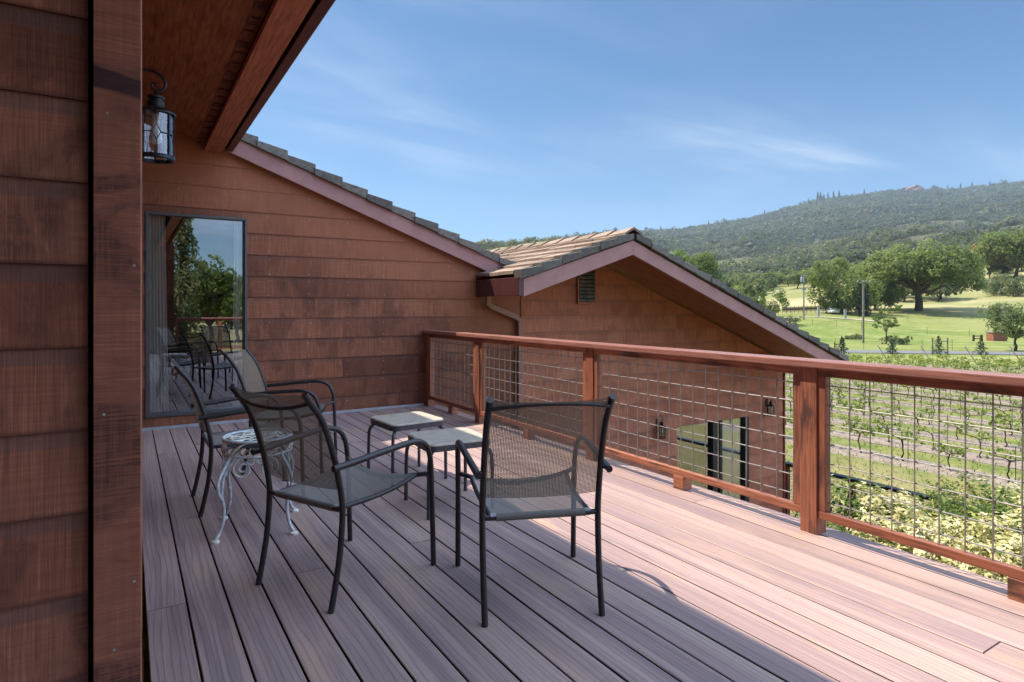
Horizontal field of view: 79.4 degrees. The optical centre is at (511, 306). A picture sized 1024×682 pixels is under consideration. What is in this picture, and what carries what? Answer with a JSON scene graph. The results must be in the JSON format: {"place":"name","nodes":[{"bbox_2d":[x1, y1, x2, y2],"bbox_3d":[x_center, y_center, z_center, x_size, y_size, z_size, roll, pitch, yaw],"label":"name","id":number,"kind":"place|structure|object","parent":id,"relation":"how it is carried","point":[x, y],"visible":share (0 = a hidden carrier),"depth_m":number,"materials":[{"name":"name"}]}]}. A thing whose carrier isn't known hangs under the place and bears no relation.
{"place":"outdoors","nodes":[
{"label":"outdoors","id":0,"kind":"place"},
{"bbox_2d":[246,0,1023,242],"label":"sky","id":1,"kind":"structure","parent":0,"point":[499,120],"materials":[{"name":"blue"}]},
{"bbox_2d":[490,187,1023,581],"bbox_3d":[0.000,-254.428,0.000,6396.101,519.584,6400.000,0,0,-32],"label":"ground","id":2,"kind":"structure","parent":0,"point":[952,314],"depth_m":33.55,"materials":[{"name":"green plant"}]},
{"bbox_2d":[0,0,848,681],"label":"house","id":3,"kind":"structure","parent":2,"relation":"on","point":[350,292],"depth_m":6.02,"materials":[{"name":"brown wood"}]},
{"bbox_2d":[142,68,175,163],"bbox_3d":[-1.722,-0.923,2.969,0.184,0.435,0.174,0,0,-32],"label":"wall lantern","id":4,"kind":"object","parent":3,"relation":"attached to","point":[155,110],"depth_m":2.96,"materials":[{"name":"black metal"}]},
{"bbox_2d":[150,215,168,412],"bbox_3d":[-3.527,0.047,6.149,0.182,2.027,0.045,0,0,-32],"label":"curtain","id":5,"kind":"object","parent":3,"relation":"hanging from","point":[159,399],"visible":0.81,"depth_m":6.15,"materials":[{"name":"beige fabric"}]},
{"bbox_2d":[145,211,246,417],"bbox_3d":[-3.189,0.077,6.261,0.920,2.016,0.074,0,0,-32],"label":"window","id":6,"kind":"structure","parent":3,"relation":"in","point":[147,213],"depth_m":6.11,"materials":[{"name":"brown metal"}]},
{"bbox_2d":[233,221,241,406],"bbox_3d":[-2.910,0.047,6.534,0.092,2.026,0.045,0,0,-32],"label":"curtain","id":7,"kind":"object","parent":3,"relation":"hanging from","point":[237,321],"visible":0.69,"depth_m":6.54,"materials":[{"name":"beige fabric"}]},
{"bbox_2d":[142,404,1023,681],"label":"deck","id":8,"kind":"structure","parent":3,"relation":"attached to","point":[700,584],"depth_m":2.60,"materials":[{"name":"brown wood"}]},
{"bbox_2d":[169,358,304,517],"bbox_3d":[-1.715,0.762,3.833,0.713,0.882,0.597,0,0,-32],"label":"patio chair","id":9,"kind":"object","parent":8,"relation":"on","point":[203,418],"visible":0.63,"depth_m":3.61,"materials":[{"name":"metal"}]},
{"bbox_2d":[210,428,298,543],"bbox_3d":[-1.392,0.949,3.375,0.422,0.502,0.422,0,0,-19],"label":"plant stand","id":10,"kind":"object","parent":8,"relation":"on","point":[236,444],"visible":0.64,"depth_m":3.26,"materials":[{"name":"metal"}]},
{"bbox_2d":[223,347,337,474],"bbox_3d":[-1.737,0.762,4.671,0.713,0.882,0.597,0,0,-6],"label":"patio chair","id":11,"kind":"object","parent":8,"relation":"on","point":[241,377],"visible":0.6,"depth_m":4.72,"materials":[{"name":"metal"}]},
{"bbox_2d":[229,384,435,613],"bbox_3d":[-0.784,0.762,2.727,0.597,0.882,0.713,0,0,33],"label":"patio chair","id":12,"kind":"object","parent":8,"relation":"on","point":[332,476],"visible":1,"depth_m":2.57,"materials":[{"name":"metal"}]},
{"bbox_2d":[367,411,446,485],"bbox_3d":[-0.743,0.990,4.351,0.425,0.420,0.425,0,0,-36],"label":"side stool","id":13,"kind":"object","parent":8,"relation":"on","point":[404,421],"visible":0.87,"depth_m":4.27,"materials":[{"name":"grey metal"}]},
{"bbox_2d":[404,427,494,519],"bbox_3d":[-0.387,0.990,3.748,0.425,0.420,0.425,0,0,-28],"label":"side stool","id":14,"kind":"object","parent":8,"relation":"on","point":[440,440],"visible":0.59,"depth_m":3.68,"materials":[{"name":"grey metal"}]},
{"bbox_2d":[455,393,616,626],"bbox_3d":[0.084,0.762,2.573,0.597,0.882,0.713,0,0,-10],"label":"patio chair","id":15,"kind":"object","parent":8,"relation":"on","point":[570,487],"visible":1,"depth_m":2.36,"materials":[{"name":"metal"}]},
{"bbox_2d":[422,330,1023,602],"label":"deck railing","id":16,"kind":"object","parent":8,"relation":"on","point":[810,503],"visible":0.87,"depth_m":3.30,"materials":[{"name":"wood"}]},
{"bbox_2d":[657,415,665,438],"bbox_3d":[2.312,1.860,9.547,0.140,0.351,0.148,0,0,-32],"label":"wall lantern","id":17,"kind":"object","parent":3,"relation":"attached to","point":[661,432],"depth_m":9.53,"materials":[{"name":"black metal"}]},
{"bbox_2d":[677,417,748,501],"bbox_3d":[3.370,2.914,10.337,1.759,2.006,0.095,0,0,-32],"label":"sliding door","id":18,"kind":"structure","parent":3,"relation":"in","point":[713,426],"depth_m":10.41,"materials":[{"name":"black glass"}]},
{"bbox_2d":[722,418,738,498],"bbox_3d":[3.751,2.919,10.673,0.525,1.932,0.063,0,0,-32],"label":"curtain","id":19,"kind":"object","parent":3,"relation":"hanging from","point":[726,449],"visible":0.41,"depth_m":10.68,"materials":[{"name":"beige fabric"}]},
{"bbox_2d":[766,396,774,416],"bbox_3d":[4.602,1.765,10.975,0.140,0.351,0.148,0,0,-32],"label":"wall lantern","id":20,"kind":"object","parent":3,"relation":"attached to","point":[770,405],"depth_m":10.96,"materials":[{"name":"black metal"}]},
{"bbox_2d":[670,249,727,282],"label":"tree","id":21,"kind":"object","parent":2,"relation":"on","point":[705,260],"visible":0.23,"depth_m":145.04,"materials":[{"name":"green plant"}]},
{"bbox_2d":[716,273,748,287],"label":"oak tree","id":22,"kind":"object","parent":2,"relation":"on","point":[741,276],"visible":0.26,"depth_m":272.28,"materials":[{"name":"green plant"}]},
{"bbox_2d":[733,286,744,294],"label":"oak tree","id":23,"kind":"object","parent":2,"relation":"on","point":[740,290],"visible":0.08,"depth_m":175.68,"materials":[{"name":"green plant"}]},
{"bbox_2d":[732,272,764,288],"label":"oak tree","id":24,"kind":"object","parent":2,"relation":"on","point":[753,277],"visible":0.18,"depth_m":277.65,"materials":[{"name":"green plant"}]},
{"bbox_2d":[475,180,1023,277],"bbox_3d":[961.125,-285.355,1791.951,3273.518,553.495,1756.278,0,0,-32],"label":"hill forest","id":25,"kind":"object","parent":2,"relation":"on","point":[804,252],"visible":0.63,"depth_m":1281.12,"materials":[{"name":"green plant"}]},
{"bbox_2d":[732,277,769,298],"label":"oak tree","id":26,"kind":"object","parent":2,"relation":"on","point":[758,287],"visible":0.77,"depth_m":192.95,"materials":[{"name":"green plant"}]},
{"bbox_2d":[755,269,777,283],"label":"oak tree","id":27,"kind":"object","parent":2,"relation":"on","point":[768,275],"visible":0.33,"depth_m":312.75,"materials":[{"name":"green plant"}]},
{"bbox_2d":[756,277,778,289],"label":"oak tree","id":28,"kind":"object","parent":2,"relation":"on","point":[770,284],"visible":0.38,"depth_m":279.62,"materials":[{"name":"green plant"}]},
{"bbox_2d":[759,288,789,312],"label":"tree","id":29,"kind":"object","parent":2,"relation":"on","point":[782,300],"visible":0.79,"depth_m":117.67,"materials":[{"name":"green plant"}]},
{"bbox_2d":[765,272,785,283],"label":"oak tree","id":30,"kind":"object","parent":2,"relation":"on","point":[778,277],"visible":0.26,"depth_m":333.57,"materials":[{"name":"green plant"}]},
{"bbox_2d":[777,268,794,274],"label":"oak tree","id":31,"kind":"object","parent":2,"relation":"on","point":[787,271],"visible":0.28,"depth_m":352.16,"materials":[{"name":"green plant"}]},
{"bbox_2d":[785,413,792,424],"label":"grapevine","id":32,"kind":"object","parent":2,"relation":"on","point":[791,416],"visible":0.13,"depth_m":20.53,"materials":[{"name":"green plant"}]},
{"bbox_2d":[782,315,801,324],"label":"shrub","id":33,"kind":"object","parent":2,"relation":"on","point":[792,319],"visible":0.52,"depth_m":116.20,"materials":[{"name":"green plant"}]},
{"bbox_2d":[781,270,810,288],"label":"oak tree","id":34,"kind":"object","parent":2,"relation":"on","point":[795,277],"visible":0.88,"depth_m":301.31,"materials":[{"name":"green plant"}]},
{"bbox_2d":[782,308,823,313],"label":"fence","id":35,"kind":"object","parent":2,"relation":"on","point":[790,311],"visible":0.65,"depth_m":151.97,"materials":[{"name":"brown wood"}]},
{"bbox_2d":[800,275,806,319],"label":"utility pole","id":36,"kind":"object","parent":2,"relation":"on","point":[802,280],"visible":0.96,"depth_m":123.90,"materials":[{"name":"white paint"}]},
{"bbox_2d":[825,308,837,313],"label":"parked car","id":37,"kind":"object","parent":2,"relation":"on","point":[832,311],"visible":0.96,"depth_m":144.89,"materials":[{"name":"white paint"}]},
{"bbox_2d":[831,392,847,410],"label":"grapevine","id":38,"kind":"object","parent":2,"relation":"on","point":[844,396],"visible":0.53,"depth_m":26.35,"materials":[{"name":"green plant"}]},
{"bbox_2d":[831,385,848,402],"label":"grapevine","id":39,"kind":"object","parent":2,"relation":"on","point":[840,390],"visible":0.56,"depth_m":28.63,"materials":[{"name":"green plant"}]},
{"bbox_2d":[838,336,849,353],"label":"conifer sapling","id":40,"kind":"object","parent":2,"relation":"on","point":[842,345],"visible":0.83,"depth_m":60.44,"materials":[{"name":"green plant"}]},
{"bbox_2d":[805,257,885,313],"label":"tree","id":41,"kind":"object","parent":2,"relation":"on","point":[846,298],"visible":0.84,"depth_m":145.40,"materials":[{"name":"green plant"}]},
{"bbox_2d":[836,408,860,432],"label":"grapevine","id":42,"kind":"object","parent":2,"relation":"on","point":[848,414],"visible":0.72,"depth_m":21.28,"materials":[{"name":"green plant"}]},
{"bbox_2d":[835,398,863,416],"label":"grapevine","id":43,"kind":"object","parent":2,"relation":"on","point":[852,404],"visible":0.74,"depth_m":23.56,"materials":[{"name":"green plant"}]},
{"bbox_2d":[845,264,862,283],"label":"oak tree","id":44,"kind":"object","parent":2,"relation":"on","point":[853,269],"visible":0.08,"depth_m":209.91,"materials":[{"name":"green plant"}]},
{"bbox_2d":[843,333,864,339],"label":"shrub","id":45,"kind":"object","parent":2,"relation":"on","point":[856,335],"visible":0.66,"depth_m":96.42,"materials":[{"name":"green plant"}]},
{"bbox_2d":[854,280,861,315],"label":"cypress tree","id":46,"kind":"object","parent":2,"relation":"on","point":[858,301],"visible":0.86,"depth_m":139.79,"materials":[{"name":"green plant"}]},
{"bbox_2d":[841,418,875,452],"bbox_3d":[10.478,3.925,18.619,0.526,1.098,1.152,0,0,-11],"label":"grapevine","id":47,"kind":"object","parent":2,"relation":"on","point":[854,425],"visible":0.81,"depth_m":18.67,"materials":[{"name":"green plant"}]},
{"bbox_2d":[857,280,870,342],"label":"utility pole","id":48,"kind":"object","parent":2,"relation":"on","point":[862,282],"visible":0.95,"depth_m":85.89,"materials":[{"name":"white paint"}]},
{"bbox_2d":[852,394,876,414],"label":"grapevine","id":49,"kind":"object","parent":2,"relation":"on","point":[860,399],"visible":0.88,"depth_m":25.54,"materials":[{"name":"green plant"}]},
{"bbox_2d":[854,381,876,396],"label":"grapevine","id":50,"kind":"object","parent":2,"relation":"on","point":[861,386],"visible":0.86,"depth_m":30.10,"materials":[{"name":"green plant"}]},
{"bbox_2d":[855,390,877,405],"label":"grapevine","id":51,"kind":"object","parent":2,"relation":"on","point":[865,395],"visible":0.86,"depth_m":27.63,"materials":[{"name":"green plant"}]},
{"bbox_2d":[864,281,871,316],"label":"cypress tree","id":52,"kind":"object","parent":2,"relation":"on","point":[866,303],"visible":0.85,"depth_m":139.68,"materials":[{"name":"green plant"}]},
{"bbox_2d":[853,269,907,309],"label":"tree","id":53,"kind":"object","parent":2,"relation":"on","point":[889,298],"visible":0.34,"depth_m":157.02,"materials":[{"name":"green plant"}]},
{"bbox_2d":[871,406,898,427],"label":"grapevine","id":54,"kind":"object","parent":2,"relation":"on","point":[885,411],"visible":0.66,"depth_m":22.47,"materials":[{"name":"green plant"}]},
{"bbox_2d":[871,301,902,343],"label":"tree","id":55,"kind":"object","parent":2,"relation":"on","point":[889,324],"visible":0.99,"depth_m":83.88,"materials":[{"name":"green plant"}]},
{"bbox_2d":[867,416,906,442],"bbox_3d":[12.237,4.009,20.182,0.550,0.936,1.114,0,0,-40],"label":"grapevine","id":56,"kind":"object","parent":2,"relation":"on","point":[878,421],"visible":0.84,"depth_m":20.10,"materials":[{"name":"green plant"}]},
{"bbox_2d":[884,339,900,353],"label":"conifer sapling","id":57,"kind":"object","parent":2,"relation":"on","point":[892,350],"visible":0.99,"depth_m":60.42,"materials":[{"name":"green plant"}]},
{"bbox_2d":[878,334,911,344],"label":"shrub","id":58,"kind":"object","parent":2,"relation":"on","point":[900,341],"visible":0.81,"depth_m":82.33,"materials":[{"name":"green plant"}]},
{"bbox_2d":[872,422,922,461],"bbox_3d":[11.118,3.909,17.703,0.564,1.115,1.276,0,0,-44],"label":"grapevine","id":59,"kind":"object","parent":2,"relation":"on","point":[879,429],"visible":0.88,"depth_m":17.67,"materials":[{"name":"green plant"}]},
{"bbox_2d":[812,318,990,336],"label":"wire fence","id":60,"kind":"object","parent":2,"relation":"on","point":[891,328],"visible":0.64,"depth_m":111.60,"materials":[{"name":"metal"}]},
{"bbox_2d":[785,374,1017,401],"bbox_3d":[16.151,4.119,36.185,0.116,1.605,52.314,0,0,-32],"label":"trellis row","id":61,"kind":"object","parent":2,"relation":"on","point":[906,390],"visible":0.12,"depth_m":30.97,"materials":[{"name":"metal"}]},
{"bbox_2d":[888,279,915,300],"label":"oak tree","id":62,"kind":"object","parent":2,"relation":"on","point":[911,291],"visible":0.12,"depth_m":181.38,"materials":[{"name":"green plant"}]},
{"bbox_2d":[785,378,1019,417],"bbox_3d":[10.967,4.109,35.615,0.116,1.651,56.833,0,0,-32],"label":"trellis row","id":63,"kind":"object","parent":2,"relation":"on","point":[921,399],"visible":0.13,"depth_m":25.74,"materials":[{"name":"metal"}]},
{"bbox_2d":[785,373,1019,412],"bbox_3d":[13.559,4.125,35.900,0.116,1.605,54.573,0,0,-32],"label":"trellis row","id":64,"kind":"object","parent":2,"relation":"on","point":[926,398],"visible":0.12,"depth_m":27.95,"materials":[{"name":"metal"}]},
{"bbox_2d":[785,384,1020,560],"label":"grass","id":65,"kind":"structure","parent":2,"relation":"on","point":[908,453],"depth_m":18.82,"materials":[{"name":"green plant"}]},
{"bbox_2d":[785,384,1021,435],"bbox_3d":[8.375,4.104,35.331,0.116,1.673,59.093,0,0,-32],"label":"trellis row","id":66,"kind":"object","parent":2,"relation":"on","point":[931,409],"visible":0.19,"depth_m":23.35,"materials":[{"name":"plant"}]},
{"bbox_2d":[786,391,1021,442],"bbox_3d":[5.784,4.106,35.046,0.116,1.683,61.352,0,0,-32],"label":"trellis row","id":67,"kind":"object","parent":2,"relation":"on","point":[934,418],"visible":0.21,"depth_m":21.11,"materials":[{"name":"plant"}]},
{"bbox_2d":[788,400,1020,451],"bbox_3d":[3.192,4.115,34.761,0.116,1.678,63.612,0,0,-32],"label":"trellis row","id":68,"kind":"object","parent":2,"relation":"on","point":[942,431],"visible":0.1,"depth_m":18.73,"materials":[{"name":"metal"}]},
{"bbox_2d":[787,411,1023,479],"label":"trellis row","id":69,"kind":"object","parent":2,"relation":"on","point":[935,445],"visible":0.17,"depth_m":16.87,"materials":[{"name":"metal"}]},
{"bbox_2d":[795,468,1023,582],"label":"variegated shrub","id":70,"kind":"object","parent":2,"relation":"on","point":[1008,540],"visible":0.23,"depth_m":6.90,"materials":[{"name":"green plant"}]},
{"bbox_2d":[902,185,925,190],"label":"rock outcrop","id":71,"kind":"object","parent":2,"relation":"on","point":[917,187],"visible":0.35,"depth_m":2244.03,"materials":[{"name":"grey stone"}]},
{"bbox_2d":[898,409,934,433],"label":"grapevine","id":72,"kind":"object","parent":2,"relation":"on","point":[920,415],"visible":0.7,"depth_m":21.43,"materials":[{"name":"green plant"}]},
{"bbox_2d":[857,238,987,310],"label":"oak tree","id":73,"kind":"object","parent":2,"relation":"on","point":[925,270],"visible":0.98,"depth_m":145.49,"materials":[{"name":"green plant"}]},
{"bbox_2d":[829,338,1023,348],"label":"wire fence","id":74,"kind":"object","parent":2,"relation":"on","point":[931,347],"visible":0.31,"depth_m":69.20,"materials":[{"name":"metal"}]},
{"bbox_2d":[917,404,943,423],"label":"grapevine","id":75,"kind":"object","parent":2,"relation":"on","point":[926,408],"visible":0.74,"depth_m":23.39,"materials":[{"name":"green plant"}]},
{"bbox_2d":[913,423,949,449],"bbox_3d":[12.987,4.046,19.132,0.487,0.830,0.927,0,0,-42],"label":"grapevine","id":76,"kind":"object","parent":2,"relation":"on","point":[921,429],"visible":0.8,"depth_m":19.09,"materials":[{"name":"green plant"}]},
{"bbox_2d":[923,283,954,300],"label":"oak tree","id":77,"kind":"object","parent":2,"relation":"on","point":[945,291],"visible":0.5,"depth_m":176.73,"materials":[{"name":"green plant"}]},
{"bbox_2d":[931,336,946,353],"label":"conifer sapling","id":78,"kind":"object","parent":2,"relation":"on","point":[938,346],"visible":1,"depth_m":60.47,"materials":[{"name":"green plant"}]},
{"bbox_2d":[932,338,947,354],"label":"fence","id":79,"kind":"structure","parent":2,"relation":"on","point":[941,349],"depth_m":61.45,"materials":[{"name":"grey wood"}]},
{"bbox_2d":[926,281,963,299],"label":"oak tree","id":80,"kind":"object","parent":2,"relation":"on","point":[955,289],"visible":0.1,"depth_m":180.84,"materials":[{"name":"green plant"}]},
{"bbox_2d":[932,439,963,471],"bbox_3d":[11.709,4.037,16.519,0.396,0.828,0.862,0,0,-17],"label":"grapevine","id":81,"kind":"object","parent":2,"relation":"on","point":[960,451],"visible":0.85,"depth_m":16.54,"materials":[{"name":"green plant"}]},
{"bbox_2d":[940,394,963,407],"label":"grapevine","id":82,"kind":"object","parent":2,"relation":"on","point":[946,395],"visible":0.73,"depth_m":26.86,"materials":[{"name":"green plant"}]},
{"bbox_2d":[943,420,975,439],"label":"grapevine","id":83,"kind":"object","parent":2,"relation":"on","point":[957,426],"visible":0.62,"depth_m":20.48,"materials":[{"name":"green plant"}]},
{"bbox_2d":[950,362,968,369],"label":"grapevine","id":84,"kind":"object","parent":2,"relation":"on","point":[964,365],"visible":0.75,"depth_m":40.97,"materials":[{"name":"green plant"}]},
{"bbox_2d":[952,358,969,364],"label":"grapevine","id":85,"kind":"object","parent":2,"relation":"on","point":[965,362],"visible":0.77,"depth_m":44.93,"materials":[{"name":"green plant"}]},
{"bbox_2d":[950,406,988,428],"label":"grapevine","id":86,"kind":"object","parent":2,"relation":"on","point":[983,413],"visible":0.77,"depth_m":22.16,"materials":[{"name":"green plant"}]},
{"bbox_2d":[955,425,998,457],"bbox_3d":[13.610,3.965,18.050,1.013,0.988,0.494,0,0,39],"label":"grapevine","id":87,"kind":"object","parent":2,"relation":"on","point":[961,431],"visible":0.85,"depth_m":18.01,"materials":[{"name":"green plant"}]},
{"bbox_2d":[972,336,988,355],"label":"conifer sapling","id":88,"kind":"object","parent":2,"relation":"on","point":[980,346],"visible":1,"depth_m":60.43,"materials":[{"name":"green plant"}]},
{"bbox_2d":[972,394,991,409],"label":"grapevine","id":89,"kind":"object","parent":2,"relation":"on","point":[981,398],"visible":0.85,"depth_m":25.98,"materials":[{"name":"green plant"}]},
{"bbox_2d":[977,361,997,368],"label":"grapevine","id":90,"kind":"object","parent":2,"relation":"on","point":[988,365],"visible":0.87,"depth_m":41.59,"materials":[{"name":"green plant"}]},
{"bbox_2d":[967,270,1010,289],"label":"shrub","id":91,"kind":"object","parent":2,"relation":"on","point":[993,277],"visible":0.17,"depth_m":202.35,"materials":[{"name":"green plant"}]},
{"bbox_2d":[970,242,1008,278],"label":"tree","id":92,"kind":"object","parent":2,"relation":"on","point":[988,268],"visible":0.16,"depth_m":231.77,"materials":[{"name":"green plant"}]},
{"bbox_2d":[986,331,1008,340],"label":"shed","id":93,"kind":"structure","parent":2,"relation":"on","point":[992,336],"depth_m":92.30,"materials":[{"name":"brown wood"}]},
{"bbox_2d":[972,226,1023,277],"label":"oak tree","id":94,"kind":"object","parent":2,"relation":"on","point":[1010,251],"visible":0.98,"depth_m":219.06,"materials":[{"name":"green plant"}]},
{"bbox_2d":[986,265,1012,274],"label":"oak tree","id":95,"kind":"object","parent":2,"relation":"on","point":[1007,269],"visible":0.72,"depth_m":233.01,"materials":[{"name":"green plant"}]},
{"bbox_2d":[976,301,1023,350],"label":"tree","id":96,"kind":"object","parent":2,"relation":"on","point":[999,320],"visible":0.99,"depth_m":68.29,"materials":[{"name":"green plant"}]},
{"bbox_2d":[980,278,1020,295],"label":"shrub","id":97,"kind":"object","parent":2,"relation":"on","point":[993,286],"visible":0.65,"depth_m":181.44,"materials":[{"name":"green plant"}]},
{"bbox_2d":[987,404,1017,421],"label":"grapevine","id":98,"kind":"object","parent":2,"relation":"on","point":[995,408],"visible":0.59,"depth_m":23.30,"materials":[{"name":"green plant"}]},
{"bbox_2d":[986,445,1021,482],"bbox_3d":[12.495,3.943,15.369,1.083,1.037,0.520,0,0,33],"label":"grapevine","id":99,"kind":"object","parent":2,"relation":"on","point":[1001,449],"visible":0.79,"depth_m":15.44,"materials":[{"name":"green plant"}]},
{"bbox_2d":[988,415,1021,446],"bbox_3d":[15.551,3.979,19.423,0.476,1.000,0.907,0,0,-36],"label":"grapevine","id":100,"kind":"object","parent":2,"relation":"on","point":[1003,422],"visible":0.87,"depth_m":19.40,"materials":[{"name":"green plant"}]},
{"bbox_2d":[994,410,1021,435],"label":"grapevine","id":101,"kind":"object","parent":2,"relation":"on","point":[998,415],"visible":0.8,"depth_m":21.30,"materials":[{"name":"green plant"}]},
{"bbox_2d":[1001,364,1020,370],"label":"grapevine","id":102,"kind":"object","parent":2,"relation":"on","point":[1011,367],"visible":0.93,"depth_m":40.47,"materials":[{"name":"green plant"}]},
{"bbox_2d":[1000,273,1023,296],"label":"shrub","id":103,"kind":"object","parent":2,"relation":"on","point":[1019,290],"visible":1,"depth_m":175.82,"materials":[{"name":"green plant"}]},
{"bbox_2d":[784,317,873,320],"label":"dirt path","id":104,"kind":"structure","parent":0,"point":[837,317],"depth_m":130.20,"materials":[{"name":"beige soil"}]},
{"bbox_2d":[842,350,1023,354],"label":"road","id":105,"kind":"structure","parent":0,"point":[929,352],"depth_m":64.78,"materials":[{"name":"grey asphalt"}]},
{"bbox_3d":[2.892,4.096,8.721,7.208,0.313,8.421,0,0,-32],"label":"lower deck","id":106,"kind":"object","parent":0,"visible":0},
{"bbox_2d":[785,461,968,558],"bbox_3d":[5.828,3.440,10.626,0.136,1.000,8.295,0,0,-32],"label":"railing","id":107,"kind":"object","parent":106,"relation":"on","point":[788,465],"visible":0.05,"depth_m":10.58,"materials":[{"name":"black metal"}]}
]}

